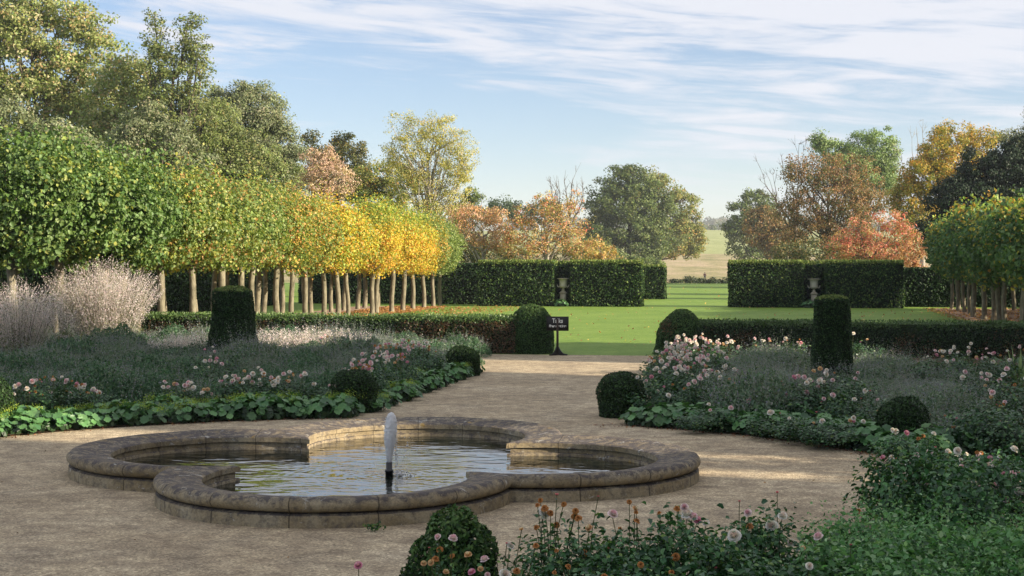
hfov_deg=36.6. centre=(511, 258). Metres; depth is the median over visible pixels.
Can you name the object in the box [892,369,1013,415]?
catmint
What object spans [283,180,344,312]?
lime tree
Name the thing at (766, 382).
catmint
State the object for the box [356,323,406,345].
catmint
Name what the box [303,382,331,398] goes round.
rose bush
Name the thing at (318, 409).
edging plant
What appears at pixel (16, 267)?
lime tree
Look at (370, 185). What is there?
green tree
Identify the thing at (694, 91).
sky
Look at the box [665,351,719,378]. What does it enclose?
rose bush
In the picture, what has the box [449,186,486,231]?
dark tree
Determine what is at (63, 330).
catmint
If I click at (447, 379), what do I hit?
edging plant
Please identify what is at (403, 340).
rose bush
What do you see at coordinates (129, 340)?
catmint
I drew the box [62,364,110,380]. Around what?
catmint
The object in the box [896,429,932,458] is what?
edging plant
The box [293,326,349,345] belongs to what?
catmint
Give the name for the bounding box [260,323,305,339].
catmint
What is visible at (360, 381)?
ball topiary
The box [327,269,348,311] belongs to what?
lime tree
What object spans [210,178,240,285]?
lime tree
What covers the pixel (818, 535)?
rose bush
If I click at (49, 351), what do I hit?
catmint
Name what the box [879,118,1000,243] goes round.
golden tree
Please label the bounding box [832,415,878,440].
rose bush
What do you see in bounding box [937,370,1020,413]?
rose bush
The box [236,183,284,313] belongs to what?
lime tree
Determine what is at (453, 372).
edging plant
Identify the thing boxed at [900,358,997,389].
catmint
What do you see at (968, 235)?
lime tree
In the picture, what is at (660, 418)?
edging plant
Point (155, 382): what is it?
catmint
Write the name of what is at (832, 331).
cone topiary
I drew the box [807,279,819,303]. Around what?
stone urn
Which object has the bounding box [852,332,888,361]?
rose bush
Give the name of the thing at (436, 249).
lime tree
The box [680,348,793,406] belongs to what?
catmint
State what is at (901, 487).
rose bush
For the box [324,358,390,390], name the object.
rose bush
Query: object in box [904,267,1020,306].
tall hedge
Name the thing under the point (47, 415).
edging plant
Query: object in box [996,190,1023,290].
lime tree
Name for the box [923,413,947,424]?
rose bush
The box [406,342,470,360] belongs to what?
catmint
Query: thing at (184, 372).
catmint
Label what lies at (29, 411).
edging plant
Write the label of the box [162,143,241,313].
lime tree
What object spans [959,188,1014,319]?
lime tree
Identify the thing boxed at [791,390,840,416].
rose bush
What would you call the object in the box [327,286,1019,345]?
fallen leaves
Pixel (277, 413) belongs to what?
edging plant
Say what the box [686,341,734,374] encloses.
rose bush
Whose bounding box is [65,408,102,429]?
edging plant
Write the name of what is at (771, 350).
catmint
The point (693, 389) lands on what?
rose bush
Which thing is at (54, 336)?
catmint
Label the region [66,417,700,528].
fountain
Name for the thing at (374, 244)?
lime tree
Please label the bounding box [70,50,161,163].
autumn tree
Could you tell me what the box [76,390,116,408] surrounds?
rose bush
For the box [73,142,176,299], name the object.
lime tree
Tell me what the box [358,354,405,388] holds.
rose bush
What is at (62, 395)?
rose bush
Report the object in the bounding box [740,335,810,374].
catmint
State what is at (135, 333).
catmint
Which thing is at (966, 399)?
catmint
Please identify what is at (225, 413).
edging plant
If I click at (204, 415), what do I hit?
edging plant
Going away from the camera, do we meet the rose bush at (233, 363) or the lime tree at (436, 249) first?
the rose bush at (233, 363)
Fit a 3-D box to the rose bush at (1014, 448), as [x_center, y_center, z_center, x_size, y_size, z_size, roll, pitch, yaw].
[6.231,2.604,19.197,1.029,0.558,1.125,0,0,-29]
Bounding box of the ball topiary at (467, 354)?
[445,345,480,376]
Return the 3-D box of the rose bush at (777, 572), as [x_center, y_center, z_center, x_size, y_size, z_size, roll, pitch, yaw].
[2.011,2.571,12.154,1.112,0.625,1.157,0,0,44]
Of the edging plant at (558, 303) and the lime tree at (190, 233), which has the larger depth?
the edging plant at (558, 303)
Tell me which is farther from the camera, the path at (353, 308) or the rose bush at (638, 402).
the path at (353, 308)
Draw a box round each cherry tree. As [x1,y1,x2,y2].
[439,201,524,262]
[496,187,601,260]
[581,233,625,259]
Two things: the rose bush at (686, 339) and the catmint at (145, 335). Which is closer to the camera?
the rose bush at (686, 339)
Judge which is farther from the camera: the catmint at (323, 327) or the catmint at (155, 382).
the catmint at (323, 327)
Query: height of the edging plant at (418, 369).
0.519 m
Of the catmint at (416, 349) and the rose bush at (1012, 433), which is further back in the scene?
the catmint at (416, 349)
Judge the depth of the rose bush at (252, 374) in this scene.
29.10 m
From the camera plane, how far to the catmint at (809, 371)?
32.82 m
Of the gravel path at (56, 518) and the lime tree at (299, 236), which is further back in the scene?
the lime tree at (299, 236)
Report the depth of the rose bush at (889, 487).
16.43 m
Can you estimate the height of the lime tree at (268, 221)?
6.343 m
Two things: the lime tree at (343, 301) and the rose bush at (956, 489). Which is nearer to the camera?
the rose bush at (956, 489)
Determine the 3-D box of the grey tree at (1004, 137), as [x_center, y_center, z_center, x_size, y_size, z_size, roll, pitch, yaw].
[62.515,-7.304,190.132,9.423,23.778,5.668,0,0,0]
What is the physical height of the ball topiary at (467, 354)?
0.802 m
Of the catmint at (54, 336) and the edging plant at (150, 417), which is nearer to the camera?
the edging plant at (150, 417)
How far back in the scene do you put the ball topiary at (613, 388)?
28.09 m
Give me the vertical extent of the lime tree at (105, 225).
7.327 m
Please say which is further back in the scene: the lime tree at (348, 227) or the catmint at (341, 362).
the lime tree at (348, 227)
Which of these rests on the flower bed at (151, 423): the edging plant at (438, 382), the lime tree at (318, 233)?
the edging plant at (438, 382)
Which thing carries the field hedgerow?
on the ground at (712, 260)
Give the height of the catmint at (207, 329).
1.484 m
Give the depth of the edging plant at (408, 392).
31.42 m
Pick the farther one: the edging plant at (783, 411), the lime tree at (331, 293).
the lime tree at (331, 293)
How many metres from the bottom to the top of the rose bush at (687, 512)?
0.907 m
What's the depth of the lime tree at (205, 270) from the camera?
63.90 m
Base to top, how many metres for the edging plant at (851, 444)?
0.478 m
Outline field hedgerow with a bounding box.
[619,219,847,230]
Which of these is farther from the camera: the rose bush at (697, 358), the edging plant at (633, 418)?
the rose bush at (697, 358)
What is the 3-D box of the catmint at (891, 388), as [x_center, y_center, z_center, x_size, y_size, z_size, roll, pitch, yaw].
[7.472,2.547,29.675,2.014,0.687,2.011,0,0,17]
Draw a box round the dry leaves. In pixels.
[1,394,877,575]
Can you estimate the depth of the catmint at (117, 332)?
42.05 m
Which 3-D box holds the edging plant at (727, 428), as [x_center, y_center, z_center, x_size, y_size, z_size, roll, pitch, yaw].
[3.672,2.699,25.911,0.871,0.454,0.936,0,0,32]
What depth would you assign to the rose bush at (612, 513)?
12.37 m
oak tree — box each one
[575,163,685,264]
[642,172,709,260]
[719,187,786,259]
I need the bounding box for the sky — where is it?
[0,0,1023,230]
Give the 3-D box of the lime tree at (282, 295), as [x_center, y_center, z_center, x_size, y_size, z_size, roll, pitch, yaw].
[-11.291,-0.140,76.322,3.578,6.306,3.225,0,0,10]
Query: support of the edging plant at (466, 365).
on the flower bed at (151, 423)
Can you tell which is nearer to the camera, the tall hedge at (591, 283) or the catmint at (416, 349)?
the catmint at (416, 349)
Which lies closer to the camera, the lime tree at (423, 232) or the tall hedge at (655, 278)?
the lime tree at (423, 232)
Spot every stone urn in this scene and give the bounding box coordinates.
[557,278,568,301]
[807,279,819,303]
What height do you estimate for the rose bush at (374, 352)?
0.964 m
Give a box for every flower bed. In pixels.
[2,396,314,435]
[636,358,1023,466]
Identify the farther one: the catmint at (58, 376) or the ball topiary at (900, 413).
the catmint at (58, 376)
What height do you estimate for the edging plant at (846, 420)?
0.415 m
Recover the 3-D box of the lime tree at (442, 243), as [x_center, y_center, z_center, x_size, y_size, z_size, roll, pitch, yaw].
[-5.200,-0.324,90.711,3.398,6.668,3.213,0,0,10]
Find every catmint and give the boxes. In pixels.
[0,344,44,373]
[0,360,17,380]
[0,364,32,407]
[1,365,74,405]
[8,330,82,372]
[10,363,70,378]
[16,393,67,407]
[17,347,75,373]
[17,367,74,388]
[32,329,74,344]
[35,351,100,385]
[36,328,110,364]
[45,326,88,342]
[45,355,151,406]
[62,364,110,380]
[76,335,154,364]
[78,322,159,352]
[83,321,153,352]
[88,361,157,390]
[102,325,151,341]
[103,367,207,406]
[105,349,181,381]
[110,356,151,368]
[114,333,171,357]
[138,334,170,348]
[139,340,202,359]
[141,342,200,351]
[147,322,195,343]
[154,351,225,373]
[156,370,230,396]
[166,325,208,343]
[169,377,250,405]
[173,315,213,339]
[180,372,265,404]
[182,364,227,374]
[192,336,255,364]
[199,335,291,359]
[200,316,297,365]
[217,348,289,368]
[218,356,259,375]
[227,367,261,380]
[240,362,295,377]
[241,367,313,395]
[250,363,321,385]
[257,325,304,341]
[258,354,317,376]
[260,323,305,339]
[269,340,315,353]
[273,338,327,356]
[274,351,344,373]
[283,363,348,397]
[284,312,367,340]
[288,342,337,363]
[291,338,324,348]
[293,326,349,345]
[295,364,344,374]
[296,343,340,350]
[305,317,385,340]
[306,313,394,359]
[309,324,395,348]
[318,337,381,364]
[325,347,365,368]
[328,362,357,370]
[349,323,399,340]
[351,340,446,369]
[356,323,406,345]
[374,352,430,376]
[383,339,428,345]
[385,330,424,341]
[403,334,463,354]
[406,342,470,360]
[439,329,491,356]
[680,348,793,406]
[688,342,836,427]
[709,350,806,401]
[713,342,780,375]
[722,329,808,374]
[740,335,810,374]
[748,355,841,394]
[759,364,839,393]
[807,348,913,389]
[818,367,922,400]
[840,386,942,419]
[853,338,924,379]
[853,345,904,367]
[854,346,949,385]
[863,377,948,403]
[866,386,980,426]
[869,370,997,411]
[881,370,982,389]
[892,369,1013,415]
[897,365,1021,420]
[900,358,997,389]
[918,404,1022,456]
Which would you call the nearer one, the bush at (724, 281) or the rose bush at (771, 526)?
the rose bush at (771, 526)
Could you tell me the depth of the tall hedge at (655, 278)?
110.03 m
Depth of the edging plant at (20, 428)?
25.47 m
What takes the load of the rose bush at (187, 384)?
on the flower bed at (151, 423)
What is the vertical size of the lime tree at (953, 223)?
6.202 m
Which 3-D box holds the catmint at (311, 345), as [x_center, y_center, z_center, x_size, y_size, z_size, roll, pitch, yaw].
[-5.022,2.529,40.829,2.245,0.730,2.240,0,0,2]
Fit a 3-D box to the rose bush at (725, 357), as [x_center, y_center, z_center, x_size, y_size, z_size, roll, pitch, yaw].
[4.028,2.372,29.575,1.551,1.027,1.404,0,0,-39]
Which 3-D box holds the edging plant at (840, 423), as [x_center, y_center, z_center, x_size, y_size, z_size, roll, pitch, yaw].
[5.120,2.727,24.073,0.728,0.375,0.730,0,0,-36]
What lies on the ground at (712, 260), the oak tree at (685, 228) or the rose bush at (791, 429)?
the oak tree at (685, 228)
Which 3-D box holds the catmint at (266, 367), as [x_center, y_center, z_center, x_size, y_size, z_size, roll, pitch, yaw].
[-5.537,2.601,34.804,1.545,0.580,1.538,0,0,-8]
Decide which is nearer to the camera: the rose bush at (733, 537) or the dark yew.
the rose bush at (733, 537)
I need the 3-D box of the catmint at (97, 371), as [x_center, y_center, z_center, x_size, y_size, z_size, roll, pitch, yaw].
[-7.836,2.364,29.161,2.201,1.070,2.192,0,0,-32]
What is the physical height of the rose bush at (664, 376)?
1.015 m
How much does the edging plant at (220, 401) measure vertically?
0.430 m
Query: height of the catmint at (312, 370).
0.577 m
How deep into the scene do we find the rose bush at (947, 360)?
33.09 m
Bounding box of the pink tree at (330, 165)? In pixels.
[289,142,361,203]
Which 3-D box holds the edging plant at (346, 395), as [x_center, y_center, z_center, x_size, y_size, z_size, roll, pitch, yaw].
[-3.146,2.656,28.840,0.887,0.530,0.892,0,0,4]
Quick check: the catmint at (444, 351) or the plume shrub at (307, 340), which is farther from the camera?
the plume shrub at (307, 340)
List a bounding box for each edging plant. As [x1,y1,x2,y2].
[0,403,45,422]
[0,411,17,422]
[0,413,13,436]
[4,412,41,434]
[21,410,56,432]
[36,406,59,415]
[39,408,77,431]
[54,403,90,416]
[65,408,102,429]
[82,402,110,416]
[92,409,127,427]
[100,399,134,414]
[111,398,147,426]
[125,398,167,416]
[128,401,171,424]
[143,392,184,417]
[163,398,202,422]
[168,395,203,409]
[184,403,219,421]
[199,395,230,410]
[211,404,244,420]
[221,391,267,420]
[228,392,264,407]
[245,394,292,419]
[255,392,284,408]
[272,390,307,410]
[276,396,313,418]
[302,395,339,418]
[324,395,360,417]
[326,389,366,412]
[368,392,391,411]
[373,388,402,405]
[385,378,422,401]
[392,379,425,397]
[407,376,436,393]
[408,364,428,379]
[417,372,444,389]
[424,369,453,386]
[432,367,461,383]
[440,362,473,379]
[454,361,474,376]
[554,299,568,306]
[618,406,656,425]
[635,402,680,427]
[668,402,688,415]
[668,405,710,429]
[683,401,715,415]
[688,406,720,431]
[702,406,750,432]
[732,411,771,435]
[742,405,767,415]
[748,411,794,437]
[763,409,794,421]
[776,409,815,422]
[776,418,817,440]
[798,414,844,439]
[801,300,813,307]
[814,413,847,421]
[825,422,845,444]
[837,419,882,448]
[842,417,862,423]
[846,421,899,452]
[867,431,904,454]
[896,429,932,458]
[905,435,959,460]
[914,423,960,443]
[942,432,993,458]
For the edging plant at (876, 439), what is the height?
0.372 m
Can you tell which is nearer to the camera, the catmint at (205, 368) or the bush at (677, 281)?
the catmint at (205, 368)
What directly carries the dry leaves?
on the gravel path at (56, 518)
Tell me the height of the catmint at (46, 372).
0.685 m
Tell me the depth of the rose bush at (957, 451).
19.47 m
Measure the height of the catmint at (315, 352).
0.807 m
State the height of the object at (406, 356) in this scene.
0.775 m
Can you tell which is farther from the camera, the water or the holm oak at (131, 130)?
the holm oak at (131, 130)
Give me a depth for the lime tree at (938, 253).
80.87 m
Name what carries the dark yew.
on the lawn at (617, 321)
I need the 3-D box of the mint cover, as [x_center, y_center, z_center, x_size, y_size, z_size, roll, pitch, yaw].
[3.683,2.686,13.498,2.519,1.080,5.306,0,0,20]
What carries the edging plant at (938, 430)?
on the flower bed at (940, 360)
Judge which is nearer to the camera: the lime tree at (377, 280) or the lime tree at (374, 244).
the lime tree at (374, 244)
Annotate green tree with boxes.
[147,96,306,196]
[344,157,423,212]
[807,126,904,255]
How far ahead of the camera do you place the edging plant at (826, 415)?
24.97 m
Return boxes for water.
[126,436,644,495]
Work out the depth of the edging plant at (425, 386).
33.34 m
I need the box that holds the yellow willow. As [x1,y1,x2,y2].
[378,108,481,223]
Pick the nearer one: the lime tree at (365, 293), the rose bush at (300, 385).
the rose bush at (300, 385)
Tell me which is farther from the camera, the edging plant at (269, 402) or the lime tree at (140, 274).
the lime tree at (140, 274)
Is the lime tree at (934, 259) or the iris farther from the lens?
the lime tree at (934, 259)
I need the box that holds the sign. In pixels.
[546,316,568,355]
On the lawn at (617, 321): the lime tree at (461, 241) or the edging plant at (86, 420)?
the lime tree at (461, 241)
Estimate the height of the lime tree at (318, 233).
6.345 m
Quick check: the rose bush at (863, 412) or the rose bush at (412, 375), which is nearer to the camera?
the rose bush at (863, 412)
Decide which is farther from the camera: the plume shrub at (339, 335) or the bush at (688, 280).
the bush at (688, 280)
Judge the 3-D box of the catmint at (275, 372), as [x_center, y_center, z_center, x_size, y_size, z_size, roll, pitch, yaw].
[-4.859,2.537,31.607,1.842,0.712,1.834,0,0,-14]
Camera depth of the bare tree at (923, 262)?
194.78 m
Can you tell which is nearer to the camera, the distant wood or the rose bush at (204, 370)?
the rose bush at (204, 370)
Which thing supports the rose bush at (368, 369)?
on the flower bed at (151, 423)
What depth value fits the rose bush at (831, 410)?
25.51 m
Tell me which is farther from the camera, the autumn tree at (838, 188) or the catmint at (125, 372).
the autumn tree at (838, 188)
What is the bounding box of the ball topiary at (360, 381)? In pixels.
[330,369,378,413]
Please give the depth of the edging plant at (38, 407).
26.40 m
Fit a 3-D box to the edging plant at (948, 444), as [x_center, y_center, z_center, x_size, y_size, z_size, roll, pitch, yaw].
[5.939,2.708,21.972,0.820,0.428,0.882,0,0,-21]
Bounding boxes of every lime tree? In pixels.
[0,117,94,327]
[0,137,40,303]
[1,111,133,331]
[39,257,93,333]
[65,148,117,333]
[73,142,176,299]
[88,124,189,312]
[127,264,156,333]
[130,151,214,314]
[143,262,186,314]
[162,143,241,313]
[180,194,213,311]
[187,159,267,286]
[197,180,240,310]
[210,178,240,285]
[214,172,287,286]
[227,158,294,302]
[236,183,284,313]
[258,179,319,313]
[259,182,331,312]
[261,265,272,313]
[280,207,291,312]
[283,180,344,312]
[286,191,316,299]
[308,272,319,313]
[310,178,359,314]
[313,188,372,315]
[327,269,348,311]
[328,199,357,309]
[329,202,382,315]
[344,198,371,308]
[345,194,406,312]
[347,184,403,314]
[359,198,367,307]
[368,198,425,311]
[381,199,433,310]
[395,204,441,308]
[408,198,452,306]
[425,212,460,306]
[425,212,466,305]
[920,209,953,308]
[926,204,966,310]
[928,206,976,311]
[936,193,983,316]
[936,215,970,313]
[939,197,980,314]
[946,190,1000,318]
[954,199,1006,320]
[958,188,1014,319]
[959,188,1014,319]
[978,195,1023,321]
[979,184,1023,320]
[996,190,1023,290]
[1011,282,1015,309]
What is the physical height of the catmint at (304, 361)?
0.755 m
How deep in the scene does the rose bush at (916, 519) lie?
16.46 m
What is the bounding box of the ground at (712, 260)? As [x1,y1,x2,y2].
[284,229,930,282]
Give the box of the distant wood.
[448,216,931,230]
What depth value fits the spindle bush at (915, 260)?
105.75 m
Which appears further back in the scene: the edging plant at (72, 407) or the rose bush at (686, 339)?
the rose bush at (686, 339)
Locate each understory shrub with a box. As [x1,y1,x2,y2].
[457,227,596,263]
[560,236,665,264]
[768,236,923,262]
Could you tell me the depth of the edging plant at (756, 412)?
26.08 m
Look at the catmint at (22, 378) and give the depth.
28.82 m
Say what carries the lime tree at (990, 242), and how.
on the lawn at (617, 321)
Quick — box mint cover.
[791,480,1023,575]
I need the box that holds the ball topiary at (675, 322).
[653,309,701,355]
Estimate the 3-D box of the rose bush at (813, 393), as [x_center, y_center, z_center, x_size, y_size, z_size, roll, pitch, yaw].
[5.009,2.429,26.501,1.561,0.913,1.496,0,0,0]
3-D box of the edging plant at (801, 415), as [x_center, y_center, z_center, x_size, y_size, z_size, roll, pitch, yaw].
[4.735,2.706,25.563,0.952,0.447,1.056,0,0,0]
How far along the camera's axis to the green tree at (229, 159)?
123.10 m
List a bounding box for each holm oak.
[0,92,107,161]
[102,96,221,176]
[190,79,312,194]
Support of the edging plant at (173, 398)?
on the flower bed at (151, 423)
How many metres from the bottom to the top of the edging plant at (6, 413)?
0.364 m
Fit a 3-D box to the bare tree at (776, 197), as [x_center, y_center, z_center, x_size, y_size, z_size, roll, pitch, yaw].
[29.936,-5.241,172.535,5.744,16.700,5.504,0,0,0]
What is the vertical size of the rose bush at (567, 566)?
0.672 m
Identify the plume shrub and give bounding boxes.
[0,277,67,353]
[41,256,162,339]
[50,297,80,355]
[146,332,196,351]
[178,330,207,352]
[257,325,304,346]
[281,324,334,345]
[315,328,368,343]
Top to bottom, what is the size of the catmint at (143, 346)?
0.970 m
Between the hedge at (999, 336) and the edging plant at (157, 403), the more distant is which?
the hedge at (999, 336)
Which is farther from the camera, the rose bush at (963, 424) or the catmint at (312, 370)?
the catmint at (312, 370)
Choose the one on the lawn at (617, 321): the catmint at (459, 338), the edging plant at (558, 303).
the edging plant at (558, 303)
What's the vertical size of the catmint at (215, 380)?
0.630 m
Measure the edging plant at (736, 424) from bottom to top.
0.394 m
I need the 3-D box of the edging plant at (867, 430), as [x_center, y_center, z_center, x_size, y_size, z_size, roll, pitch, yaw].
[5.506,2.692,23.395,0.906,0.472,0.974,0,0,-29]
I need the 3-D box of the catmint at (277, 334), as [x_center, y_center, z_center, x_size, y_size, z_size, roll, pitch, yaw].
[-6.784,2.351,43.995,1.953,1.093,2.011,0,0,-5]
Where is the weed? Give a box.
[363,521,385,530]
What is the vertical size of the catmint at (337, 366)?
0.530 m
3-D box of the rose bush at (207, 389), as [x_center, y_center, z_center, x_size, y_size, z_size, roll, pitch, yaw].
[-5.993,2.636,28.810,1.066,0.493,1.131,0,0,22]
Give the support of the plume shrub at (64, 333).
on the flower bed at (151, 423)
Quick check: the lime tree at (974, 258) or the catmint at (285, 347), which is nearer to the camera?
the catmint at (285, 347)
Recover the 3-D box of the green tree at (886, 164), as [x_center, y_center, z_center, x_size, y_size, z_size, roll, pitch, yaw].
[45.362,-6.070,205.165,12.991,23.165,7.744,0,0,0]
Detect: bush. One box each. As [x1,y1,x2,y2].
[11,379,61,415]
[16,372,101,411]
[56,383,116,408]
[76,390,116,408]
[153,380,198,407]
[166,387,217,403]
[169,355,241,380]
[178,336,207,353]
[189,344,248,375]
[213,366,292,400]
[215,374,259,405]
[257,376,302,398]
[270,370,321,403]
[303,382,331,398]
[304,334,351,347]
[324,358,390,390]
[325,360,389,392]
[340,334,376,357]
[347,344,400,372]
[354,561,362,575]
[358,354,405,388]
[367,341,415,372]
[372,353,425,382]
[387,338,433,364]
[396,503,500,575]
[400,340,448,372]
[419,533,475,575]
[450,527,538,575]
[498,493,600,575]
[516,496,647,575]
[521,560,602,575]
[567,499,690,575]
[572,561,675,575]
[605,501,744,575]
[609,561,706,575]
[625,370,678,411]
[626,503,763,575]
[638,348,694,382]
[639,342,706,378]
[643,338,700,373]
[643,356,705,400]
[650,385,700,408]
[652,333,706,364]
[653,360,724,401]
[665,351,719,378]
[667,278,686,283]
[670,402,741,431]
[675,370,737,405]
[677,545,774,575]
[679,333,728,364]
[681,275,700,283]
[685,500,796,575]
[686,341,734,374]
[690,356,739,398]
[696,278,705,283]
[697,335,742,364]
[697,397,757,407]
[703,276,719,283]
[716,277,727,283]
[724,491,839,575]
[725,546,811,575]
[729,397,779,410]
[738,337,780,356]
[738,409,813,439]
[742,562,844,575]
[752,393,798,412]
[763,374,851,412]
[768,411,844,446]
[775,337,810,369]
[777,366,866,420]
[784,532,863,575]
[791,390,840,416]
[799,415,872,448]
[804,367,885,409]
[815,207,921,263]
[815,392,875,419]
[832,388,887,420]
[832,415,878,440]
[842,428,945,530]
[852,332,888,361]
[864,472,939,522]
[866,428,945,459]
[871,437,979,523]
[874,449,962,489]
[887,239,927,267]
[894,451,1023,535]
[903,479,974,525]
[905,349,980,387]
[912,446,980,475]
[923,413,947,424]
[933,342,997,386]
[933,390,1023,454]
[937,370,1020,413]
[939,417,994,444]
[940,446,1023,531]
[948,449,1023,478]
[958,401,1023,458]
[959,462,1023,502]
[963,366,1023,420]
[965,347,1023,391]
[965,445,1023,481]
[973,420,1023,456]
[974,485,1023,529]
[982,345,1023,386]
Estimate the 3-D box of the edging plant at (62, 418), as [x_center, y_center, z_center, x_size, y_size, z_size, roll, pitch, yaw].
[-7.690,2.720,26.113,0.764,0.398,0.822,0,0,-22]
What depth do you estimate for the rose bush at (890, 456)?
19.22 m
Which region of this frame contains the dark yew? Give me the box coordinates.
[913,130,1023,242]
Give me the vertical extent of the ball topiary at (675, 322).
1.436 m
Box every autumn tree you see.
[0,0,139,158]
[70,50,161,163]
[741,204,801,259]
[769,147,891,258]
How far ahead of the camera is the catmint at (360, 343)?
39.49 m
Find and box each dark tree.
[295,129,381,205]
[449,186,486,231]
[480,193,564,246]
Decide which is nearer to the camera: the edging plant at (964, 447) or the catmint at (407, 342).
the edging plant at (964, 447)
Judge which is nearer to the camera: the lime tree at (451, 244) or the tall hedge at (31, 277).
the tall hedge at (31, 277)
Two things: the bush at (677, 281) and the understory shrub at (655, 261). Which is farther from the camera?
the understory shrub at (655, 261)
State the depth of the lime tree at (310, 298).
81.19 m
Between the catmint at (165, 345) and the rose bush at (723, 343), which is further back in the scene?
the catmint at (165, 345)
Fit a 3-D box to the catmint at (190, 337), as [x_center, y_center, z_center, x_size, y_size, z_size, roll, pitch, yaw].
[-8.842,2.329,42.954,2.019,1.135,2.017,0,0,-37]
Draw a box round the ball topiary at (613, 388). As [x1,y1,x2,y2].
[595,371,646,418]
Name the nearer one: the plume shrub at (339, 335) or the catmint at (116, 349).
the catmint at (116, 349)
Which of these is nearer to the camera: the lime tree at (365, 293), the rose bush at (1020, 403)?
the rose bush at (1020, 403)
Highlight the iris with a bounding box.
[1005,344,1023,392]
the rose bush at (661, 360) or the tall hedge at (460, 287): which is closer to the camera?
the rose bush at (661, 360)
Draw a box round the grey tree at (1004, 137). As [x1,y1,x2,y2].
[992,109,1023,150]
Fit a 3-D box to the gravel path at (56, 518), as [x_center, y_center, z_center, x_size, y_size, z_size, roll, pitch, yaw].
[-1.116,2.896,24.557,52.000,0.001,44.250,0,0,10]
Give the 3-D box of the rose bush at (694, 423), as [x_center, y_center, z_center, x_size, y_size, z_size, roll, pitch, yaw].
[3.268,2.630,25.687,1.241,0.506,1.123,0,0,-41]
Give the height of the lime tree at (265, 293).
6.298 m
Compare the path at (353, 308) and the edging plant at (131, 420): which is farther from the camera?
the path at (353, 308)
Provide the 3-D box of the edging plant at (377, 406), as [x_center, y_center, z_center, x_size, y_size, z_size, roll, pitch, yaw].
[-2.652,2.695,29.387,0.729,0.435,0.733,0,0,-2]
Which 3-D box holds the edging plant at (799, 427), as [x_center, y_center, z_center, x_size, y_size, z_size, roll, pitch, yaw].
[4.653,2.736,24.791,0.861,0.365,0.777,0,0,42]
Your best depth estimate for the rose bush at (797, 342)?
38.66 m
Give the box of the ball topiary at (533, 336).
[512,303,554,353]
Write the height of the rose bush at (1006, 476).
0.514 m
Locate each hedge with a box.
[0,261,117,329]
[126,266,280,313]
[140,311,517,353]
[298,262,477,303]
[476,259,645,306]
[643,263,666,298]
[696,317,1023,358]
[727,259,905,307]
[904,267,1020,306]
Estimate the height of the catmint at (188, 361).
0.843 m
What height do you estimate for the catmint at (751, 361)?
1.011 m
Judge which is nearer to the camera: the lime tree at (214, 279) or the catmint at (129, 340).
the catmint at (129, 340)
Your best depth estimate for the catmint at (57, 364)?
34.48 m
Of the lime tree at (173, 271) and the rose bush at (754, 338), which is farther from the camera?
the lime tree at (173, 271)
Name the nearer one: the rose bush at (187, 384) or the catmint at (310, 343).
the rose bush at (187, 384)
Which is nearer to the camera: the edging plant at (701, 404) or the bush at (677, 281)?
the edging plant at (701, 404)
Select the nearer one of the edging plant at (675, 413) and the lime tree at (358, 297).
the edging plant at (675, 413)
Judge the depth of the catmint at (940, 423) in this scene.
23.26 m
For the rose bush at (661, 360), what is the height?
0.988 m
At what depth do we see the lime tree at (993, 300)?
71.23 m
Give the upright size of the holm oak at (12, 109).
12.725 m
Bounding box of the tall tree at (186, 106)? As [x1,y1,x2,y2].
[132,7,231,191]
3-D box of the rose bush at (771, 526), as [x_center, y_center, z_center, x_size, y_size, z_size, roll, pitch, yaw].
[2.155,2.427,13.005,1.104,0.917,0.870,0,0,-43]
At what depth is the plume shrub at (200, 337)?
41.91 m
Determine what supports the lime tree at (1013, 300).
on the lawn at (617, 321)
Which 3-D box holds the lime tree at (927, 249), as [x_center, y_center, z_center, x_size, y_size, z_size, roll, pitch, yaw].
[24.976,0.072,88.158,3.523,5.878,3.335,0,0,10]
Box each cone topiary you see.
[205,285,257,355]
[810,294,853,389]
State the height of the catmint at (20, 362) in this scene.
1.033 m
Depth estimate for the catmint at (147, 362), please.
33.93 m
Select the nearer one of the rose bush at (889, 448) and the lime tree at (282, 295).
the rose bush at (889, 448)
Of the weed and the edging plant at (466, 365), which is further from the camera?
the edging plant at (466, 365)
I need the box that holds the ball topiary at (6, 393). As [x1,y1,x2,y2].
[0,376,14,412]
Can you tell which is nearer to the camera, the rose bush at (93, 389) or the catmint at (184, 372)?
the rose bush at (93, 389)
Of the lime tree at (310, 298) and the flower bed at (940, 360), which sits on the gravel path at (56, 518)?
the flower bed at (940, 360)
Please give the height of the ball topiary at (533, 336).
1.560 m
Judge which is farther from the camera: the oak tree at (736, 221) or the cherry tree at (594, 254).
the oak tree at (736, 221)
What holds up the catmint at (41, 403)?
on the flower bed at (151, 423)
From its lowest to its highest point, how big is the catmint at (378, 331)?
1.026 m
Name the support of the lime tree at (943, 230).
on the lawn at (617, 321)
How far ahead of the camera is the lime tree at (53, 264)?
51.53 m
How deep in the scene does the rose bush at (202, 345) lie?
40.38 m
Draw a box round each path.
[0,354,1023,575]
[294,306,438,313]
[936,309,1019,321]
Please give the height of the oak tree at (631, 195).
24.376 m
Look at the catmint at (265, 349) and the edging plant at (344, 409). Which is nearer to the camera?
the edging plant at (344, 409)
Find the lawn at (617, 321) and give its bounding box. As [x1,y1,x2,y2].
[0,283,1019,355]
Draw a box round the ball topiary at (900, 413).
[874,395,930,434]
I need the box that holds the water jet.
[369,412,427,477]
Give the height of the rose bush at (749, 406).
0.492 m
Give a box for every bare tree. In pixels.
[546,163,588,260]
[753,139,807,240]
[890,121,941,266]
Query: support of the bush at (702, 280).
on the ground at (712, 260)
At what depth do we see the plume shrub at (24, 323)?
39.34 m

